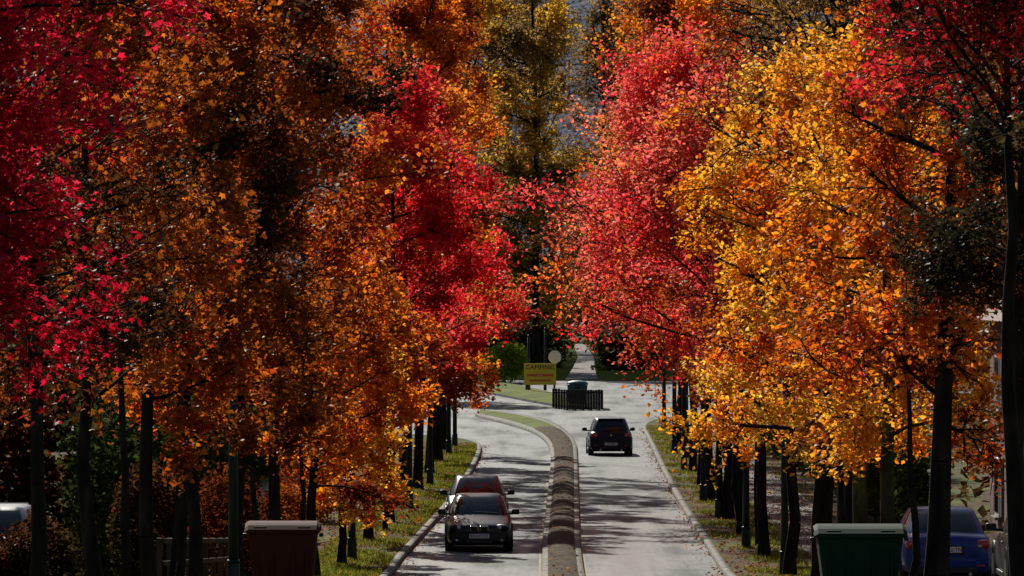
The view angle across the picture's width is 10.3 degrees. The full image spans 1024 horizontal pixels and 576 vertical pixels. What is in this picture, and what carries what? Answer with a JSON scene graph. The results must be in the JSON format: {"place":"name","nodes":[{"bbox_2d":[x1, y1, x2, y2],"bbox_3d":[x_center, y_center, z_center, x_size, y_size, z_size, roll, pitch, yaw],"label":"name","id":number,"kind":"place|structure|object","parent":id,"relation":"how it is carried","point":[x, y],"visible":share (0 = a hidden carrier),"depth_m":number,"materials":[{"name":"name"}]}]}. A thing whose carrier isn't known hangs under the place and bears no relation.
{"place":"outdoors","nodes":[
{"label":"outdoors","id":0,"kind":"place"},
{"bbox_2d":[2,379,987,445],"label":"crossroads","id":1,"kind":"structure","parent":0,"point":[632,408],"depth_m":299.36,"materials":[{"name":"asphalt"}]},
{"bbox_2d":[552,389,602,409],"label":"wooden fence","id":2,"kind":"object","parent":1,"relation":"on","point":[570,399],"visible":1,"depth_m":304.59,"materials":[{"name":"brown wood"}]},
{"bbox_2d":[2,0,988,336],"bbox_3d":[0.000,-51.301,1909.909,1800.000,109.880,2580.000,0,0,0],"label":"hills","id":3,"kind":"structure","parent":0,"point":[574,72],"depth_m":1173.85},
{"bbox_2d":[51,0,993,336],"bbox_3d":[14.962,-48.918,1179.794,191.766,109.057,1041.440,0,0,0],"label":"hillside forest","id":4,"kind":"object","parent":3,"relation":"on","point":[585,4],"visible":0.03,"depth_m":1136.24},
{"bbox_2d":[13,337,989,380],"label":"lawn","id":5,"kind":"structure","parent":0,"point":[562,373],"depth_m":410.86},
{"bbox_2d":[262,28,367,283],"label":"chestnut tree","id":6,"kind":"object","parent":5,"relation":"on","point":[303,253],"visible":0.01,"depth_m":439.16,"materials":[{"name":"orange plant"}]},
{"bbox_2d":[307,1,451,262],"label":"chestnut tree","id":7,"kind":"object","parent":5,"relation":"on","point":[374,53],"visible":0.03,"depth_m":409.36,"materials":[{"name":"orange plant"}]},
{"bbox_2d":[394,1,568,320],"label":"chestnut tree","id":8,"kind":"object","parent":5,"relation":"on","point":[503,121],"visible":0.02,"depth_m":558.05,"materials":[{"name":"yellow plant"}]},
{"bbox_2d":[415,0,573,368],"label":"chestnut tree","id":9,"kind":"object","parent":5,"relation":"on","point":[492,9],"visible":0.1,"depth_m":430.37,"materials":[{"name":"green plant"}]},
{"bbox_2d":[358,240,696,355],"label":"undergrowth","id":10,"kind":"object","parent":5,"relation":"on","point":[571,344],"visible":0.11,"depth_m":483.31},
{"bbox_2d":[482,319,573,367],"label":"hedge","id":11,"kind":"object","parent":5,"relation":"on","point":[522,338],"visible":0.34,"depth_m":440.83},
{"bbox_2d":[465,0,597,348],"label":"chestnut tree","id":12,"kind":"object","parent":5,"relation":"on","point":[563,43],"visible":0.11,"depth_m":519.23,"materials":[{"name":"yellow plant"}]},
{"bbox_2d":[466,0,612,362],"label":"chestnut tree","id":13,"kind":"object","parent":5,"relation":"on","point":[535,40],"visible":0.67,"depth_m":413.88,"materials":[{"name":"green plant"}]},
{"bbox_2d":[545,0,630,361],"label":"chestnut tree","id":14,"kind":"object","parent":5,"relation":"on","point":[586,51],"visible":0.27,"depth_m":469.81,"materials":[{"name":"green plant"}]},
{"bbox_2d":[556,0,653,326],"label":"chestnut tree","id":15,"kind":"object","parent":5,"relation":"on","point":[624,5],"visible":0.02,"depth_m":539.42,"materials":[{"name":"yellow plant"}]},
{"bbox_2d":[580,0,656,294],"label":"chestnut tree","id":16,"kind":"object","parent":5,"relation":"on","point":[627,60],"visible":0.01,"depth_m":455.08,"materials":[{"name":"orange plant"}]},
{"bbox_2d":[589,328,676,370],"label":"hedge","id":17,"kind":"object","parent":5,"relation":"on","point":[605,355],"visible":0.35,"depth_m":428.66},
{"bbox_2d":[393,446,722,575],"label":"road","id":18,"kind":"structure","parent":0,"point":[630,514],"depth_m":161.61,"materials":[{"name":"asphalt"}]},
{"bbox_2d":[379,438,480,575],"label":"kerb","id":19,"kind":"structure","parent":18,"relation":"on","point":[396,561],"depth_m":154.32,"materials":[{"name":"concrete"}]},
{"bbox_2d":[440,474,514,512],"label":"car","id":20,"kind":"object","parent":18,"relation":"on","point":[477,483],"visible":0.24,"depth_m":161.96,"materials":[{"name":"red paint"}]},
{"bbox_2d":[438,493,519,550],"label":"car","id":21,"kind":"object","parent":18,"relation":"on","point":[478,518],"visible":1,"depth_m":147.56,"materials":[{"name":"black paint"}]},
{"bbox_2d":[185,424,836,575],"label":"fallen leaves","id":22,"kind":"object","parent":18,"relation":"on","point":[679,474],"visible":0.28,"depth_m":164.09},
{"bbox_2d":[475,410,584,575],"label":"median island","id":23,"kind":"structure","parent":18,"relation":"on","point":[544,430],"depth_m":180.97,"materials":[{"name":"concrete"}]},
{"bbox_2d":[538,466,587,575],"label":"road marking","id":24,"kind":"object","parent":18,"relation":"on","point":[582,549],"visible":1,"depth_m":161.52,"materials":[{"name":"white paint"}]},
{"bbox_2d":[582,417,634,454],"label":"car","id":25,"kind":"object","parent":18,"relation":"on","point":[609,434],"visible":1,"depth_m":226.60,"materials":[{"name":"black paint"}]},
{"bbox_2d":[643,414,735,575],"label":"kerb","id":26,"kind":"structure","parent":18,"relation":"on","point":[723,567],"depth_m":167.42,"materials":[{"name":"concrete"}]},
{"bbox_2d":[689,328,732,489],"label":"young plane tree","id":27,"kind":"object","parent":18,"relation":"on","point":[696,397],"visible":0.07,"depth_m":172.27,"materials":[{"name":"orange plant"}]},
{"bbox_2d":[734,334,781,545],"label":"young plane tree","id":28,"kind":"object","parent":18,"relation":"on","point":[755,477],"visible":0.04,"depth_m":147.97,"materials":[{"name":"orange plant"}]},
{"bbox_2d":[742,397,954,523],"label":"hedge","id":29,"kind":"object","parent":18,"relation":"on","point":[921,466],"visible":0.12,"depth_m":155.90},
{"bbox_2d":[970,101,1023,155],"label":"plane tree","id":30,"kind":"object","parent":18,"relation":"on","point":[1018,127],"visible":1,"depth_m":59.30,"materials":[{"name":"green plant"}]},
{"bbox_2d":[566,344,596,378],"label":"footpath","id":31,"kind":"structure","parent":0,"point":[581,368],"depth_m":447.18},
{"bbox_2d":[594,12,698,444],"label":"plane tree","id":32,"kind":"object","parent":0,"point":[679,436],"depth_m":234.88,"materials":[{"name":"red plant"}]},
{"bbox_2d":[519,0,790,499],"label":"maple tree","id":33,"kind":"object","parent":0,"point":[711,492],"visible":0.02,"depth_m":177.90,"materials":[{"name":"red plant"}]},
{"bbox_2d":[542,0,769,471],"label":"plane tree","id":34,"kind":"object","parent":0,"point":[655,8],"visible":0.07,"depth_m":203.99,"materials":[{"name":"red plant"}]},
{"bbox_2d":[466,17,877,518],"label":"maple tree","id":35,"kind":"object","parent":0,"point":[659,76],"visible":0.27,"depth_m":164.82,"materials":[{"name":"red plant"}]},
{"bbox_2d":[582,0,764,457],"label":"plane tree","id":36,"kind":"object","parent":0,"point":[625,27],"visible":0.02,"depth_m":218.92,"materials":[{"name":"red plant"}]},
{"bbox_2d":[593,0,767,485],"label":"plane tree","id":37,"kind":"object","parent":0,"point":[701,14],"visible":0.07,"depth_m":190.68,"materials":[{"name":"red plant"}]},
{"bbox_2d":[670,423,836,554],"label":"pavement","id":38,"kind":"structure","parent":0,"point":[778,504],"depth_m":174.86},
{"bbox_3d":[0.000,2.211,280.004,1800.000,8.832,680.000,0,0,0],"label":"ground","id":39,"kind":"structure","parent":0,"visible":0},
{"bbox_2d":[0,360,104,556],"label":"hedge","id":40,"kind":"object","parent":39,"relation":"on","point":[18,479],"visible":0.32,"depth_m":138.86,"materials":[{"name":"plant"}]},
{"bbox_2d":[0,460,188,575],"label":"shrub","id":41,"kind":"object","parent":39,"relation":"on","point":[15,560],"visible":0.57,"depth_m":116.14,"materials":[{"name":"plant"}]},
{"bbox_2d":[0,0,294,505],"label":"garden trees","id":42,"kind":"object","parent":39,"relation":"on","point":[11,350],"visible":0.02,"depth_m":195.71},
{"bbox_2d":[48,340,308,575],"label":"hedge","id":43,"kind":"object","parent":39,"relation":"on","point":[105,472],"visible":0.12,"depth_m":126.76,"materials":[{"name":"plant"}]},
{"bbox_2d":[187,461,267,575],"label":"shrub","id":44,"kind":"object","parent":39,"relation":"on","point":[215,509],"visible":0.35,"depth_m":127.69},
{"bbox_2d":[0,430,476,575],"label":"grass verge","id":45,"kind":"object","parent":39,"relation":"on","point":[265,481],"depth_m":162.79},
{"bbox_2d":[0,503,30,556],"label":"parked car","id":46,"kind":"object","parent":45,"relation":"on","point":[10,513],"visible":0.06,"depth_m":116.59,"materials":[{"name":"grey paint"}]},
{"bbox_2d":[0,0,217,575],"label":"plane tree","id":47,"kind":"object","parent":45,"relation":"on","point":[38,563],"visible":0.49,"depth_m":62.87,"materials":[{"name":"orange plant"}]},
{"bbox_2d":[0,0,220,426],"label":"maple tree","id":48,"kind":"object","parent":45,"relation":"on","point":[32,119],"visible":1,"depth_m":49.88,"materials":[{"name":"red plant"}]},
{"bbox_2d":[52,157,187,575],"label":"young plane tree","id":49,"kind":"object","parent":45,"relation":"on","point":[125,569],"visible":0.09,"depth_m":75.93,"materials":[{"name":"orange plant"}]},
{"bbox_2d":[2,0,249,575],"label":"plane tree","id":50,"kind":"object","parent":45,"relation":"on","point":[93,563],"visible":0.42,"depth_m":70.82,"materials":[{"name":"orange plant"}]},
{"bbox_2d":[50,0,291,575],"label":"plane tree","id":51,"kind":"object","parent":45,"relation":"on","point":[244,55],"visible":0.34,"depth_m":79.71,"materials":[{"name":"orange plant"}]},
{"bbox_2d":[127,197,242,575],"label":"young plane tree","id":52,"kind":"object","parent":45,"relation":"on","point":[181,561],"visible":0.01,"depth_m":84.00,"materials":[{"name":"brown plant"}]},
{"bbox_2d":[156,538,227,575],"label":"wooden fence","id":53,"kind":"object","parent":45,"relation":"on","point":[212,560],"visible":0.51,"depth_m":114.96,"materials":[{"name":"brown wood"}]},
{"bbox_2d":[45,0,365,575],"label":"plane tree","id":54,"kind":"object","parent":45,"relation":"on","point":[173,564],"visible":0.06,"depth_m":94.92,"materials":[{"name":"orange plant"}]},
{"bbox_2d":[226,377,240,575],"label":"street post","id":55,"kind":"object","parent":45,"relation":"on","point":[233,561],"visible":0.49,"depth_m":98.93,"materials":[{"name":"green metal"}]},
{"bbox_2d":[90,0,381,575],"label":"plane tree","id":56,"kind":"object","parent":45,"relation":"on","point":[277,185],"visible":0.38,"depth_m":89.65,"materials":[{"name":"orange plant"}]},
{"bbox_2d":[217,280,301,520],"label":"young plane tree","id":57,"kind":"object","parent":45,"relation":"on","point":[253,493],"visible":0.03,"depth_m":106.97,"materials":[{"name":"orange plant"}]},
{"bbox_2d":[243,521,323,575],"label":"waste container","id":58,"kind":"object","parent":45,"relation":"on","point":[283,548],"visible":1,"depth_m":93.67,"materials":[{"name":"brown plastic"}]},
{"bbox_2d":[142,0,480,520],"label":"plane tree","id":59,"kind":"object","parent":45,"relation":"on","point":[374,339],"visible":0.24,"depth_m":112.98,"materials":[{"name":"orange plant"}]},
{"bbox_2d":[192,0,436,575],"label":"plane tree","id":60,"kind":"object","parent":45,"relation":"on","point":[321,27],"visible":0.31,"depth_m":100.75,"materials":[{"name":"orange plant"}]},
{"bbox_2d":[269,346,371,520],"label":"young plane tree","id":61,"kind":"object","parent":45,"relation":"on","point":[303,503],"visible":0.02,"depth_m":118.90,"materials":[{"name":"orange plant"}]},
{"bbox_2d":[255,200,419,575],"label":"plane tree","id":62,"kind":"object","parent":45,"relation":"on","point":[353,438],"visible":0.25,"depth_m":125.90,"materials":[{"name":"orange plant"}]},
{"bbox_2d":[347,416,356,559],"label":"street post","id":63,"kind":"object","parent":45,"relation":"on","point":[352,546],"visible":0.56,"depth_m":140.43,"materials":[{"name":"brown metal"}]},
{"bbox_2d":[303,337,420,564],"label":"plane tree","id":64,"kind":"object","parent":45,"relation":"on","point":[380,467],"visible":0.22,"depth_m":137.79,"materials":[{"name":"orange plant"}]},
{"bbox_2d":[361,276,450,540],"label":"plane tree","id":65,"kind":"object","parent":45,"relation":"on","point":[419,398],"visible":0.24,"depth_m":150.65,"materials":[{"name":"orange plant"}]},
{"bbox_2d":[406,376,413,508],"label":"street post","id":66,"kind":"object","parent":45,"relation":"on","point":[409,460],"visible":0.36,"depth_m":171.93,"materials":[{"name":"brown metal"}]},
{"bbox_2d":[309,58,547,520],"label":"maple tree","id":67,"kind":"object","parent":45,"relation":"on","point":[442,228],"visible":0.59,"depth_m":162.62,"materials":[{"name":"red plant"}]},
{"bbox_2d":[426,360,433,484],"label":"street post","id":68,"kind":"object","parent":45,"relation":"on","point":[430,477],"visible":0.48,"depth_m":190.94,"materials":[{"name":"brown metal"}]},
{"bbox_2d":[337,54,523,501],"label":"maple tree","id":69,"kind":"object","parent":45,"relation":"on","point":[453,99],"visible":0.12,"depth_m":174.32,"materials":[{"name":"red plant"}]},
{"bbox_2d":[357,0,508,488],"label":"plane tree","id":70,"kind":"object","parent":45,"relation":"on","point":[436,25],"visible":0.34,"depth_m":187.47,"materials":[{"name":"orange plant"}]},
{"bbox_2d":[358,0,515,460],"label":"plane tree","id":71,"kind":"object","parent":45,"relation":"on","point":[439,413],"visible":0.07,"depth_m":215.94,"materials":[{"name":"orange plant"}]},
{"bbox_2d":[446,404,451,453],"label":"street post","id":72,"kind":"object","parent":45,"relation":"on","point":[448,445],"visible":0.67,"depth_m":224.93,"materials":[{"name":"metal"}]},
{"bbox_2d":[378,0,524,473],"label":"plane tree","id":73,"kind":"object","parent":45,"relation":"on","point":[477,89],"visible":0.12,"depth_m":201.92,"materials":[{"name":"orange plant"}]},
{"bbox_2d":[452,400,457,446],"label":"street post","id":74,"kind":"object","parent":45,"relation":"on","point":[454,439],"visible":0.39,"depth_m":233.93,"materials":[{"name":"metal"}]},
{"bbox_2d":[419,134,494,449],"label":"plane tree","id":75,"kind":"object","parent":45,"relation":"on","point":[444,426],"depth_m":229.86,"materials":[{"name":"red plant"}]},
{"bbox_2d":[258,449,348,520],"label":"shrub","id":76,"kind":"object","parent":39,"relation":"on","point":[290,501],"visible":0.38,"depth_m":150.64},
{"bbox_2d":[478,379,584,409],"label":"traffic island","id":77,"kind":"structure","parent":39,"relation":"on","point":[520,392],"depth_m":337.47,"materials":[{"name":"plant"}]},
{"bbox_2d":[475,340,526,382],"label":"shrub","id":78,"kind":"object","parent":77,"relation":"on","point":[509,355],"visible":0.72,"depth_m":383.55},
{"bbox_2d":[524,363,555,389],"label":"camping sign","id":79,"kind":"object","parent":77,"relation":"on","point":[539,373],"visible":0.97,"depth_m":344.99,"materials":[{"name":"yellow"}]},
{"bbox_2d":[548,350,561,362],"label":"round traffic sign","id":80,"kind":"object","parent":77,"relation":"on","point":[554,356],"visible":0.93,"depth_m":347.95,"materials":[{"name":"grey"}]},
{"bbox_2d":[567,380,587,403],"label":"recycling bin","id":81,"kind":"object","parent":77,"relation":"on","point":[577,385],"visible":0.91,"depth_m":308.62,"materials":[{"name":"teal plastic"}]},
{"bbox_2d":[646,412,991,575],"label":"grass verge","id":82,"kind":"object","parent":39,"relation":"on","point":[976,504],"depth_m":177.33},
{"bbox_2d":[318,425,810,575],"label":"grass tufts","id":83,"kind":"object","parent":82,"relation":"on","point":[341,571],"visible":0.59,"depth_m":158.87,"materials":[{"name":"plant"}]},
{"bbox_2d":[631,321,693,413],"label":"plane tree","id":84,"kind":"object","parent":82,"relation":"on","point":[642,348],"depth_m":255.07,"materials":[{"name":"red plant"}]},
{"bbox_2d":[661,332,666,428],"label":"street post","id":85,"kind":"object","parent":82,"relation":"on","point":[664,385],"visible":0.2,"depth_m":261.93,"materials":[{"name":"black metal"}]},
{"bbox_2d":[671,337,677,452],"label":"street post","id":86,"kind":"object","parent":82,"relation":"on","point":[674,440],"visible":0.56,"depth_m":225.94,"materials":[{"name":"black metal"}]},
{"bbox_2d":[681,316,686,469],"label":"street post","id":87,"kind":"object","parent":82,"relation":"on","point":[684,464],"visible":0.59,"depth_m":204.93,"materials":[{"name":"black metal"}]},
{"bbox_2d":[699,347,706,500],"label":"street post","id":88,"kind":"object","parent":82,"relation":"on","point":[703,493],"visible":0.49,"depth_m":176.93,"materials":[{"name":"black metal"}]},
{"bbox_2d":[582,37,837,534],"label":"maple tree","id":89,"kind":"object","parent":82,"relation":"on","point":[660,173],"visible":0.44,"depth_m":153.75,"materials":[{"name":"red plant"}]},
{"bbox_2d":[714,345,721,517],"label":"street post","id":90,"kind":"object","parent":82,"relation":"on","point":[718,504],"visible":0.58,"depth_m":164.93,"materials":[{"name":"black metal"}]},
{"bbox_2d":[648,15,833,556],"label":"plane tree","id":91,"kind":"object","parent":82,"relation":"on","point":[761,511],"visible":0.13,"depth_m":141.96,"materials":[{"name":"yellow plant"}]},
{"bbox_2d":[741,382,750,547],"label":"street post","id":92,"kind":"object","parent":82,"relation":"on","point":[746,536],"visible":0.53,"depth_m":146.93,"materials":[{"name":"black metal"}]},
{"bbox_2d":[645,50,883,575],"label":"plane tree","id":93,"kind":"object","parent":82,"relation":"on","point":[769,402],"visible":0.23,"depth_m":129.82,"materials":[{"name":"orange plant"}]},
{"bbox_2d":[779,379,787,574],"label":"street post","id":94,"kind":"object","parent":82,"relation":"on","point":[784,513],"visible":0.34,"depth_m":131.44,"materials":[{"name":"metal"}]},
{"bbox_2d":[643,17,937,575],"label":"plane tree","id":95,"kind":"object","parent":82,"relation":"on","point":[822,507],"visible":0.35,"depth_m":116.72,"materials":[{"name":"orange plant"}]},
{"bbox_2d":[666,0,968,523],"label":"plane tree","id":96,"kind":"object","parent":82,"relation":"on","point":[786,18],"visible":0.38,"depth_m":124.03,"materials":[{"name":"orange plant"}]},
{"bbox_2d":[796,281,878,523],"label":"young plane tree","id":97,"kind":"object","parent":82,"relation":"on","point":[840,485],"visible":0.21,"depth_m":110.95,"materials":[{"name":"orange plant"}]},
{"bbox_2d":[837,380,844,523],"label":"street post","id":98,"kind":"object","parent":82,"relation":"on","point":[838,521],"depth_m":118.46,"materials":[{"name":"black metal"}]},
{"bbox_2d":[810,524,908,575],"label":"waste container","id":99,"kind":"object","parent":82,"relation":"on","point":[859,549],"visible":1,"depth_m":86.12,"materials":[{"name":"green plastic"}]},
{"bbox_2d":[748,43,994,523],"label":"plane tree","id":100,"kind":"object","parent":82,"relation":"on","point":[860,506],"visible":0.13,"depth_m":104.50,"materials":[{"name":"yellow plant"}]},
{"bbox_2d":[742,5,1004,523],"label":"plane tree","id":101,"kind":"object","parent":82,"relation":"on","point":[861,418],"visible":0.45,"depth_m":98.07,"materials":[{"name":"orange plant"}]},
{"bbox_2d":[793,0,1023,575],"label":"plane tree","id":102,"kind":"object","parent":82,"relation":"on","point":[941,342],"visible":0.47,"depth_m":86.34,"materials":[{"name":"orange plant"}]},
{"bbox_2d":[847,238,972,575],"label":"young plane tree","id":103,"kind":"object","parent":82,"relation":"on","point":[916,559],"visible":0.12,"depth_m":92.00,"materials":[{"name":"orange plant"}]},
{"bbox_2d":[810,0,1023,575],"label":"maple tree","id":104,"kind":"object","parent":82,"relation":"on","point":[1006,10],"visible":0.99,"depth_m":65.97,"materials":[{"name":"red plant"}]},
{"bbox_2d":[821,0,1023,575],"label":"plane tree","id":105,"kind":"object","parent":82,"relation":"on","point":[948,276],"visible":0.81,"depth_m":72.47,"materials":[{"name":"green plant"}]},
{"bbox_2d":[899,506,991,575],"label":"parked car","id":106,"kind":"object","parent":82,"relation":"on","point":[970,550],"visible":0.51,"depth_m":107.11,"materials":[{"name":"blue paint"}]},
{"bbox_2d":[985,518,1007,575],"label":"parked car","id":107,"kind":"object","parent":82,"relation":"on","point":[999,555],"visible":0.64,"depth_m":100.34,"materials":[{"name":"grey paint"}]},
{"bbox_2d":[741,0,1023,524],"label":"garden trees","id":108,"kind":"object","parent":39,"relation":"on","point":[981,510],"visible":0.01,"depth_m":192.75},
{"bbox_2d":[990,321,1006,539],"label":"walls","id":109,"kind":"structure","parent":39,"relation":"on","point":[996,326],"depth_m":147.95,"materials":[{"name":"brick"}]},
{"bbox_2d":[977,300,1001,320],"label":"roof","id":110,"kind":"structure","parent":109,"relation":"on","point":[998,317],"depth_m":146.29,"materials":[{"name":"tile"}]},
{"bbox_2d":[1000,464,1003,517],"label":"shutter","id":111,"kind":"object","parent":109,"relation":"attached to","point":[1002,501],"visible":0.63,"depth_m":145.79,"materials":[{"name":"grey paint"}]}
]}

